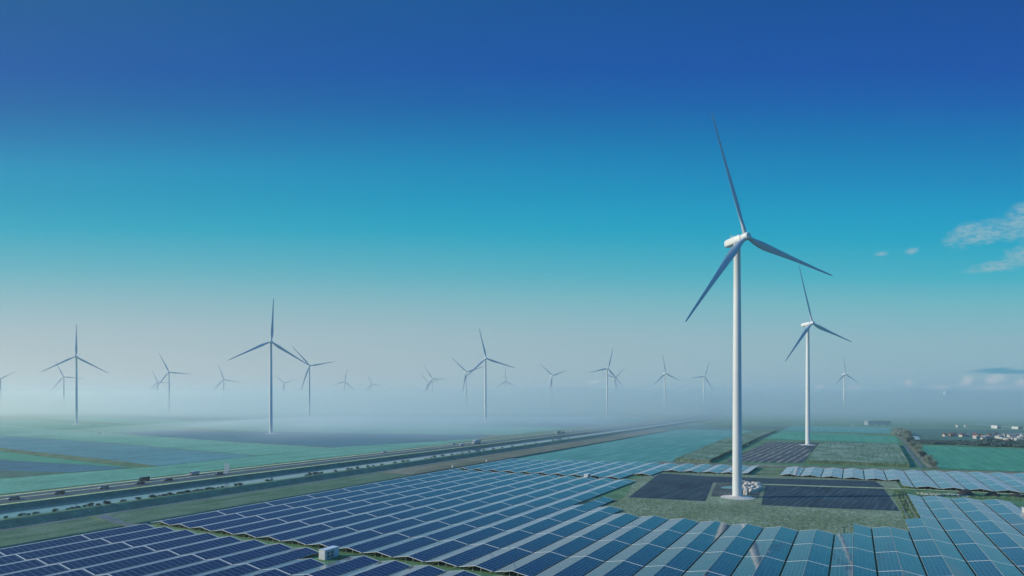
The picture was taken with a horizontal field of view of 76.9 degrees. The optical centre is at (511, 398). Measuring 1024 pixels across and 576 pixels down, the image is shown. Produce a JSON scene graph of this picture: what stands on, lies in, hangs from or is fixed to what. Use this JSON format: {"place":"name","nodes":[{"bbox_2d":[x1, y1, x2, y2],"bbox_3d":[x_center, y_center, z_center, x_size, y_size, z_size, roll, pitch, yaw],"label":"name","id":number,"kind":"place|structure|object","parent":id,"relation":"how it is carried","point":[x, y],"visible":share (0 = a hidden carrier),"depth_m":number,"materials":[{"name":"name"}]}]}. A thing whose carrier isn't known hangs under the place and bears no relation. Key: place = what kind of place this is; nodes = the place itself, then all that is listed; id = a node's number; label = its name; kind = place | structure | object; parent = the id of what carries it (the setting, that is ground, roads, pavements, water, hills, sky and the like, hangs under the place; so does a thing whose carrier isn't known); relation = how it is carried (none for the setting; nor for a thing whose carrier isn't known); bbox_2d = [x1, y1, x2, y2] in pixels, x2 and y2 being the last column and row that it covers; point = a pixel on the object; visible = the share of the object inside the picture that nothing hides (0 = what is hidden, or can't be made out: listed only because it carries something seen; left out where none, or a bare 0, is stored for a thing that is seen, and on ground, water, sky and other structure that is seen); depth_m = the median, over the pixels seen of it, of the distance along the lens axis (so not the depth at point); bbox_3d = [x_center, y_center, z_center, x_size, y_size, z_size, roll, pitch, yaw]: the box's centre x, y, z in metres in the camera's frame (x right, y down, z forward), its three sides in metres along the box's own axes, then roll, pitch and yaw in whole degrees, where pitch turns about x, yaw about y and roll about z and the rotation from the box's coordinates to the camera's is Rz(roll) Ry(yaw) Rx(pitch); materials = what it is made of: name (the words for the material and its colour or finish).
{"place":"outdoors","nodes":[
{"label":"outdoors","id":0,"kind":"place"},
{"bbox_2d":[0,471,56,477],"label":"field","id":1,"kind":"structure","parent":0,"point":[6,474],"depth_m":377.15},
{"bbox_2d":[0,459,128,472],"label":"field","id":2,"kind":"structure","parent":0,"point":[7,465],"depth_m":409.95,"materials":[{"name":"soil"}]},
{"bbox_2d":[0,451,133,467],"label":"field","id":3,"kind":"structure","parent":0,"point":[15,456],"depth_m":463.69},
{"bbox_2d":[0,420,194,432],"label":"field","id":4,"kind":"structure","parent":0,"point":[110,428],"depth_m":1007.29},
{"bbox_2d":[42,324,107,424],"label":"wind turbine","id":5,"kind":"object","parent":4,"relation":"on","point":[76,394],"visible":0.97,"depth_m":1086.66,"materials":[{"name":"metal"}]},
{"bbox_2d":[0,436,250,465],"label":"field","id":6,"kind":"structure","parent":0,"point":[154,456],"depth_m":533.70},
{"bbox_2d":[0,424,322,455],"bbox_3d":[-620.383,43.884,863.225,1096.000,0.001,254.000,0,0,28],"label":"field","id":7,"kind":"structure","parent":0,"point":[256,449],"depth_m":657.08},
{"bbox_2d":[0,439,474,493],"bbox_3d":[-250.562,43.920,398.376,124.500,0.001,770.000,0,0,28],"label":"field","id":8,"kind":"structure","parent":0,"point":[22,484],"depth_m":398.64,"materials":[{"name":"plant"}]},
{"bbox_2d":[119,430,488,447],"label":"field","id":9,"kind":"structure","parent":0,"point":[333,440],"depth_m":724.10,"materials":[{"name":"soil"}]},
{"bbox_2d":[229,298,309,433],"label":"wind turbine","id":10,"kind":"object","parent":9,"relation":"on","point":[270,342],"visible":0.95,"depth_m":801.76,"materials":[{"name":"metal"}]},
{"bbox_2d":[41,417,572,434],"bbox_3d":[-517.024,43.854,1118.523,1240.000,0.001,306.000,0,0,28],"label":"field","id":11,"kind":"structure","parent":0,"point":[382,429],"depth_m":972.54,"materials":[{"name":"plant"}]},
{"bbox_2d":[0,417,686,496],"bbox_3d":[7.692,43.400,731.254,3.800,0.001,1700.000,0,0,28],"label":"verge","id":12,"kind":"structure","parent":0,"point":[264,465],"depth_m":399.54,"materials":[{"name":"green plant"}]},
{"bbox_2d":[0,422,698,530],"bbox_3d":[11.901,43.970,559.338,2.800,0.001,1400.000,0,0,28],"label":"path","id":13,"kind":"structure","parent":0,"point":[266,489],"depth_m":298.37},
{"bbox_2d":[53,409,647,423],"bbox_3d":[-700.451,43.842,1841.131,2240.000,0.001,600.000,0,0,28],"label":"field","id":14,"kind":"structure","parent":0,"point":[276,415],"depth_m":1563.18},
{"bbox_2d":[292,346,334,418],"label":"wind turbine","id":15,"kind":"object","parent":14,"relation":"on","point":[309,383],"visible":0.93,"depth_m":1392.94,"materials":[{"name":"metal"}]},
{"bbox_2d":[0,417,700,504],"bbox_3d":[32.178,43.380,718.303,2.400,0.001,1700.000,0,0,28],"label":"verge","id":16,"kind":"structure","parent":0,"point":[268,471],"depth_m":365.49,"materials":[{"name":"green plant"}]},
{"bbox_2d":[106,416,610,426],"bbox_3d":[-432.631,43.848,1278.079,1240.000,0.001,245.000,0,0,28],"label":"field","id":17,"kind":"structure","parent":0,"point":[245,420],"depth_m":1174.16,"materials":[{"name":"plant"}]},
{"bbox_2d":[464,329,513,422],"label":"wind turbine","id":18,"kind":"object","parent":17,"relation":"on","point":[485,407],"visible":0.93,"depth_m":1137.25,"materials":[{"name":"metal"}]},
{"bbox_2d":[0,405,792,498],"bbox_3d":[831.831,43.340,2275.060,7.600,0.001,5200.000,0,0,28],"label":"road","id":19,"kind":"structure","parent":0,"point":[38,493],"depth_m":404.76,"materials":[{"name":"asphalt"}]},
{"bbox_2d":[0,405,795,502],"bbox_3d":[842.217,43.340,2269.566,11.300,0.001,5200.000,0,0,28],"label":"road","id":20,"kind":"structure","parent":0,"point":[129,486],"depth_m":387.92,"materials":[{"name":"asphalt"}]},
{"bbox_2d":[0,405,802,518],"bbox_3d":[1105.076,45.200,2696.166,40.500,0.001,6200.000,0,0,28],"label":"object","id":21,"kind":"structure","parent":0,"point":[10,513],"depth_m":364.16,"materials":[{"name":"green plant"}]},
{"bbox_2d":[0,401,1023,575],"bbox_3d":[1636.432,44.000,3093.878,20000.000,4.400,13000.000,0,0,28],"label":"ground","id":22,"kind":"structure","parent":0,"point":[936,415],"depth_m":1000.15,"materials":[{"name":"green plant"}]},
{"bbox_2d":[0,448,153,466],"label":"verge","id":23,"kind":"structure","parent":22,"relation":"on","point":[65,456],"depth_m":479.45,"materials":[{"name":"green plant"}]},
{"bbox_2d":[0,524,154,555],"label":"solar row","id":24,"kind":"object","parent":22,"relation":"on","point":[55,542],"visible":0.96,"depth_m":195.49,"materials":[{"name":"blue glass"}]},
{"bbox_2d":[0,526,174,564],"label":"solar row","id":25,"kind":"object","parent":22,"relation":"on","point":[12,558],"visible":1,"depth_m":187.85,"materials":[{"name":"blue glass"}]},
{"bbox_2d":[0,530,195,573],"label":"solar row","id":26,"kind":"object","parent":22,"relation":"on","point":[40,561],"visible":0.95,"depth_m":180.04,"materials":[{"name":"blue glass"}]},
{"bbox_2d":[0,533,217,575],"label":"solar row","id":27,"kind":"object","parent":22,"relation":"on","point":[90,560],"visible":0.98,"depth_m":174.56,"materials":[{"name":"blue glass"}]},
{"bbox_2d":[46,536,241,575],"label":"solar row","id":28,"kind":"object","parent":22,"relation":"on","point":[101,568],"visible":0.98,"depth_m":172.98,"materials":[{"name":"blue glass"}]},
{"bbox_2d":[95,540,266,575],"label":"solar row","id":29,"kind":"object","parent":22,"relation":"on","point":[160,565],"visible":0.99,"depth_m":171.16,"materials":[{"name":"blue glass"}]},
{"bbox_2d":[0,473,409,546],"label":"verge","id":30,"kind":"structure","parent":22,"relation":"on","point":[23,535],"depth_m":255.51,"materials":[{"name":"plant"}]},
{"bbox_2d":[144,543,291,575],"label":"solar row","id":31,"kind":"object","parent":22,"relation":"on","point":[219,562],"visible":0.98,"depth_m":169.51,"materials":[{"name":"blue glass"}]},
{"bbox_2d":[193,547,318,575],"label":"solar row","id":32,"kind":"object","parent":22,"relation":"on","point":[249,566],"visible":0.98,"depth_m":167.71,"materials":[{"name":"blue glass"}]},
{"bbox_2d":[242,558,324,575],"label":"solar row","id":33,"kind":"object","parent":22,"relation":"on","point":[292,567],"visible":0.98,"depth_m":162.46,"materials":[{"name":"blue glass"}]},
{"bbox_2d":[155,469,463,525],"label":"solar row","id":34,"kind":"object","parent":22,"relation":"on","point":[169,522],"visible":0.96,"depth_m":271.94,"materials":[{"name":"blue glass"}]},
{"bbox_2d":[173,470,478,528],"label":"solar row","id":35,"kind":"object","parent":22,"relation":"on","point":[206,521],"visible":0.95,"depth_m":266.38,"materials":[{"name":"blue glass"}]},
{"bbox_2d":[319,546,338,559],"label":"transformer cabin","id":36,"kind":"object","parent":22,"relation":"on","point":[329,552],"visible":1,"depth_m":176.58,"materials":[{"name":"metal"}]},
{"bbox_2d":[291,556,378,575],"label":"solar row","id":37,"kind":"object","parent":22,"relation":"on","point":[340,567],"visible":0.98,"depth_m":163.75,"materials":[{"name":"blue glass"}]},
{"bbox_2d":[0,418,683,499],"bbox_3d":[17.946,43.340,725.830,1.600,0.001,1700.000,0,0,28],"label":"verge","id":38,"kind":"structure","parent":22,"relation":"on","point":[294,464],"depth_m":410.71,"materials":[{"name":"green plant"}]},
{"bbox_2d":[193,470,493,531],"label":"solar row","id":39,"kind":"object","parent":22,"relation":"on","point":[239,521],"visible":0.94,"depth_m":261.27,"materials":[{"name":"blue glass"}]},
{"bbox_2d":[214,471,509,535],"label":"solar row","id":40,"kind":"object","parent":22,"relation":"on","point":[273,521],"visible":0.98,"depth_m":255.69,"materials":[{"name":"blue glass"}]},
{"bbox_2d":[340,560,410,575],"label":"solar row","id":41,"kind":"object","parent":22,"relation":"on","point":[383,568],"visible":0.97,"depth_m":161.66,"materials":[{"name":"blue glass"}]},
{"bbox_2d":[237,472,526,538],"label":"solar row","id":42,"kind":"object","parent":22,"relation":"on","point":[264,531],"visible":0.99,"depth_m":250.38,"materials":[{"name":"blue glass"}]},
{"bbox_2d":[257,473,543,542],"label":"solar row","id":43,"kind":"object","parent":22,"relation":"on","point":[300,531],"visible":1,"depth_m":244.36,"materials":[{"name":"blue glass"}]},
{"bbox_2d":[389,565,444,575],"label":"solar row","id":44,"kind":"object","parent":22,"relation":"on","point":[426,570],"visible":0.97,"depth_m":159.38,"materials":[{"name":"blue glass"}]},
{"bbox_2d":[284,474,560,544],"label":"solar row","id":45,"kind":"object","parent":22,"relation":"on","point":[338,531],"visible":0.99,"depth_m":239.74,"materials":[{"name":"blue glass"}]},
{"bbox_2d":[308,476,578,547],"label":"solar row","id":46,"kind":"object","parent":22,"relation":"on","point":[350,538],"visible":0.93,"depth_m":234.54,"materials":[{"name":"blue glass"}]},
{"bbox_2d":[438,570,479,575],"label":"solar row","id":47,"kind":"object","parent":22,"relation":"on","point":[458,573],"visible":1,"depth_m":157.11,"materials":[{"name":"blue glass"}]},
{"bbox_2d":[339,477,595,552],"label":"solar row","id":48,"kind":"object","parent":22,"relation":"on","point":[385,539],"visible":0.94,"depth_m":228.64,"materials":[{"name":"blue glass"}]},
{"bbox_2d":[456,458,518,469],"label":"solar row","id":49,"kind":"object","parent":22,"relation":"on","point":[490,464],"visible":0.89,"depth_m":420.57,"materials":[{"name":"blue glass"}]},
{"bbox_2d":[364,478,614,558],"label":"solar row","id":50,"kind":"object","parent":22,"relation":"on","point":[405,545],"visible":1,"depth_m":222.83,"materials":[{"name":"blue glass"}]},
{"bbox_2d":[470,459,534,469],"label":"solar row","id":51,"kind":"object","parent":22,"relation":"on","point":[505,464],"visible":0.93,"depth_m":416.32,"materials":[{"name":"blue glass"}]},
{"bbox_2d":[395,479,633,562],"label":"solar row","id":52,"kind":"object","parent":22,"relation":"on","point":[431,551],"visible":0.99,"depth_m":217.49,"materials":[{"name":"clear glass"}]},
{"bbox_2d":[490,459,549,471],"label":"solar row","id":53,"kind":"object","parent":22,"relation":"on","point":[519,465],"visible":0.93,"depth_m":412.75,"materials":[{"name":"blue glass"}]},
{"bbox_2d":[425,497,614,567],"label":"solar row","id":54,"kind":"object","parent":22,"relation":"on","point":[462,555],"visible":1,"depth_m":201.92,"materials":[{"name":"blue glass"}]},
{"bbox_2d":[377,429,667,474],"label":"verge","id":55,"kind":"structure","parent":22,"relation":"on","point":[439,466],"depth_m":486.90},
{"bbox_2d":[504,460,564,472],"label":"solar row","id":56,"kind":"object","parent":22,"relation":"on","point":[517,470],"visible":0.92,"depth_m":407.88,"materials":[{"name":"blue glass"}]},
{"bbox_2d":[459,506,621,572],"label":"solar row","id":57,"kind":"object","parent":22,"relation":"on","point":[511,553],"visible":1,"depth_m":193.72,"materials":[{"name":"blue glass"}]},
{"bbox_2d":[520,460,580,473],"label":"solar row","id":58,"kind":"object","parent":22,"relation":"on","point":[538,469],"visible":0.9,"depth_m":403.39,"materials":[{"name":"blue glass"}]},
{"bbox_2d":[536,461,595,473],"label":"solar row","id":59,"kind":"object","parent":22,"relation":"on","point":[563,468],"visible":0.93,"depth_m":399.20,"materials":[{"name":"blue glass"}]},
{"bbox_2d":[495,513,638,575],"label":"solar row","id":60,"kind":"object","parent":22,"relation":"on","point":[534,563],"visible":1,"depth_m":186.04,"materials":[{"name":"blue glass"}]},
{"bbox_2d":[551,461,612,474],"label":"solar row","id":61,"kind":"object","parent":22,"relation":"on","point":[580,468],"visible":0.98,"depth_m":395.83,"materials":[{"name":"blue glass"}]},
{"bbox_2d":[145,472,1023,574],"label":"grass tufts","id":62,"kind":"object","parent":22,"relation":"on","point":[895,497],"visible":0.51,"depth_m":251.03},
{"bbox_2d":[569,461,627,476],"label":"solar row","id":63,"kind":"object","parent":22,"relation":"on","point":[601,468],"visible":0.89,"depth_m":392.32,"materials":[{"name":"blue glass"}]},
{"bbox_2d":[536,516,667,575],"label":"solar row","id":64,"kind":"object","parent":22,"relation":"on","point":[597,553],"visible":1,"depth_m":183.00,"materials":[{"name":"blue glass"}]},
{"bbox_2d":[591,462,645,476],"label":"solar row","id":65,"kind":"object","parent":22,"relation":"on","point":[615,470],"visible":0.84,"depth_m":387.43,"materials":[{"name":"blue glass"}]},
{"bbox_2d":[602,462,660,478],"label":"solar row","id":66,"kind":"object","parent":22,"relation":"on","point":[628,472],"visible":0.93,"depth_m":381.57,"materials":[{"name":"blue glass"}]},
{"bbox_2d":[585,518,697,575],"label":"solar row","id":67,"kind":"object","parent":22,"relation":"on","point":[628,564],"visible":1,"depth_m":181.92,"materials":[{"name":"blue glass"}]},
{"bbox_2d":[636,463,678,475],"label":"solar row","id":68,"kind":"object","parent":22,"relation":"on","point":[656,469],"visible":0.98,"depth_m":390.47,"materials":[{"name":"blue glass"}]},
{"bbox_2d":[634,521,729,575],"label":"solar row","id":69,"kind":"object","parent":22,"relation":"on","point":[683,560],"visible":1,"depth_m":180.62,"materials":[{"name":"blue glass"}]},
{"bbox_2d":[675,442,746,462],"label":"standing corn","id":70,"kind":"object","parent":22,"relation":"on","point":[707,453],"visible":0.91,"depth_m":491.07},
{"bbox_2d":[683,524,762,575],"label":"solar row","id":71,"kind":"object","parent":22,"relation":"on","point":[729,558],"visible":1,"depth_m":179.12,"materials":[{"name":"blue glass"}]},
{"bbox_2d":[711,483,763,497],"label":"yard","id":72,"kind":"structure","parent":22,"relation":"on","point":[718,491],"depth_m":299.80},
{"bbox_2d":[685,112,832,499],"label":"wind turbine","id":73,"kind":"object","parent":72,"relation":"on","point":[735,243],"visible":0.98,"depth_m":283.86,"materials":[{"name":"metal"}]},
{"bbox_2d":[732,430,775,438],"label":"field","id":74,"kind":"structure","parent":22,"relation":"on","point":[758,433],"depth_m":768.79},
{"bbox_2d":[732,526,797,575],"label":"solar row","id":75,"kind":"object","parent":22,"relation":"on","point":[773,561],"visible":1,"depth_m":177.88,"materials":[{"name":"blue glass"}]},
{"bbox_2d":[781,529,833,575],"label":"solar row","id":76,"kind":"object","parent":22,"relation":"on","point":[818,559],"visible":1,"depth_m":176.44,"materials":[{"name":"blue glass"}]},
{"bbox_2d":[801,467,822,476],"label":"solar row","id":77,"kind":"object","parent":22,"relation":"on","point":[816,471],"visible":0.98,"depth_m":375.76,"materials":[{"name":"blue glass"}]},
{"bbox_2d":[785,267,850,444],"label":"wind turbine","id":78,"kind":"object","parent":22,"relation":"on","point":[807,325],"visible":0.97,"depth_m":605.89,"materials":[{"name":"metal"}]},
{"bbox_2d":[821,468,842,478],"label":"solar row","id":79,"kind":"object","parent":22,"relation":"on","point":[837,472],"visible":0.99,"depth_m":371.32,"materials":[{"name":"blue glass"}]},
{"bbox_2d":[656,461,1023,474],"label":"verge","id":80,"kind":"structure","parent":22,"relation":"on","point":[786,466],"depth_m":409.06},
{"bbox_2d":[830,524,876,575],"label":"solar row","id":81,"kind":"object","parent":22,"relation":"on","point":[843,565],"visible":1,"depth_m":176.98,"materials":[{"name":"blue glass"}]},
{"bbox_2d":[843,468,863,479],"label":"solar row","id":82,"kind":"object","parent":22,"relation":"on","point":[852,472],"visible":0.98,"depth_m":367.45,"materials":[{"name":"blue glass"}]},
{"bbox_2d":[807,441,909,467],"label":"standing corn","id":83,"kind":"object","parent":22,"relation":"on","point":[861,453],"visible":1,"depth_m":480.72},
{"bbox_2d":[864,469,885,480],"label":"solar row","id":84,"kind":"object","parent":22,"relation":"on","point":[870,474],"visible":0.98,"depth_m":363.63,"materials":[{"name":"blue glass"}]},
{"bbox_2d":[872,526,925,575],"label":"solar row","id":85,"kind":"object","parent":22,"relation":"on","point":[888,563],"visible":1,"depth_m":177.74,"materials":[{"name":"blue glass"}]},
{"bbox_2d":[904,470,939,488],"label":"solar row","id":86,"kind":"object","parent":22,"relation":"on","point":[915,478],"visible":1,"depth_m":341.85,"materials":[{"name":"blue glass"}]},
{"bbox_2d":[898,494,974,575],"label":"solar row","id":87,"kind":"object","parent":22,"relation":"on","point":[933,561],"visible":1,"depth_m":187.27,"materials":[{"name":"blue glass"}]},
{"bbox_2d":[925,470,964,489],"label":"solar row","id":88,"kind":"object","parent":22,"relation":"on","point":[944,481],"visible":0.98,"depth_m":337.48,"materials":[{"name":"blue glass"}]},
{"bbox_2d":[943,391,952,408],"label":"tower block","id":89,"kind":"structure","parent":22,"relation":"on","point":[947,399],"depth_m":2593.00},
{"bbox_2d":[914,439,989,445],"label":"scrub","id":90,"kind":"object","parent":22,"relation":"on","point":[951,442],"visible":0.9,"depth_m":624.62,"materials":[{"name":"green plant"}]},
{"bbox_2d":[946,471,992,491],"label":"solar row","id":91,"kind":"object","parent":22,"relation":"on","point":[966,480],"visible":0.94,"depth_m":333.70,"materials":[{"name":"blue glass"}]},
{"bbox_2d":[923,496,1023,575],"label":"solar row","id":92,"kind":"object","parent":22,"relation":"on","point":[977,559],"visible":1,"depth_m":192.56,"materials":[{"name":"blue glass"}]},
{"bbox_2d":[951,497,1023,572],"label":"solar row","id":93,"kind":"object","parent":22,"relation":"on","point":[1009,547],"visible":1,"depth_m":211.63,"materials":[{"name":"blue glass"}]},
{"bbox_2d":[968,472,1021,492],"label":"solar row","id":94,"kind":"object","parent":22,"relation":"on","point":[989,480],"visible":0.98,"depth_m":329.60,"materials":[{"name":"blue glass"}]},
{"bbox_2d":[967,438,1023,447],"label":"woodland","id":95,"kind":"object","parent":22,"relation":"on","point":[999,442],"visible":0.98,"depth_m":595.69,"materials":[{"name":"green plant"}]},
{"bbox_2d":[981,499,1023,533],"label":"solar row","id":96,"kind":"object","parent":22,"relation":"on","point":[1013,516],"visible":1,"depth_m":243.48,"materials":[{"name":"blue glass"}]},
{"bbox_2d":[989,472,1023,492],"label":"solar row","id":97,"kind":"object","parent":22,"relation":"on","point":[1012,480],"visible":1,"depth_m":338.48,"materials":[{"name":"blue glass"}]},
{"bbox_2d":[0,0,1023,401],"label":"sky","id":98,"kind":"structure","parent":0,"point":[403,180],"materials":[{"name":"blue"}]},
{"bbox_2d":[584,482,632,501],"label":"meadow","id":99,"kind":"structure","parent":0,"point":[621,491],"depth_m":296.90,"materials":[{"name":"green plant"}]},
{"bbox_2d":[517,429,749,462],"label":"field","id":100,"kind":"structure","parent":0,"point":[669,446],"depth_m":564.50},
{"bbox_2d":[659,424,802,431],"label":"field","id":101,"kind":"structure","parent":0,"point":[728,427],"depth_m":971.74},
{"bbox_2d":[577,472,915,538],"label":"meadow","id":102,"kind":"structure","parent":0,"point":[755,503],"depth_m":249.68,"materials":[{"name":"green plant"}]},
{"bbox_2d":[629,473,884,500],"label":"field","id":103,"kind":"structure","parent":0,"point":[674,489],"depth_m":309.85,"materials":[{"name":"soil"}]},
{"bbox_2d":[725,441,810,462],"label":"field","id":104,"kind":"structure","parent":0,"point":[783,452],"depth_m":512.92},
{"bbox_2d":[653,473,882,486],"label":"field","id":105,"kind":"structure","parent":0,"point":[790,481],"depth_m":343.77,"materials":[{"name":"plant"}]},
{"bbox_2d":[751,468,786,475],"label":"meadow","id":106,"kind":"structure","parent":0,"point":[768,471],"depth_m":380.98,"materials":[{"name":"green plant"}]},
{"bbox_2d":[761,485,899,510],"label":"field","id":107,"kind":"structure","parent":0,"point":[838,497],"depth_m":284.76,"materials":[{"name":"glass"}]},
{"bbox_2d":[764,431,899,443],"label":"field","id":108,"kind":"structure","parent":0,"point":[784,435],"depth_m":723.11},
{"bbox_2d":[782,426,891,432],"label":"field","id":109,"kind":"structure","parent":0,"point":[845,429],"depth_m":909.00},
{"bbox_2d":[905,428,1023,440],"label":"field","id":110,"kind":"structure","parent":0,"point":[929,434],"depth_m":828.46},
{"bbox_2d":[921,445,1023,471],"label":"field","id":111,"kind":"structure","parent":0,"point":[977,458],"depth_m":470.12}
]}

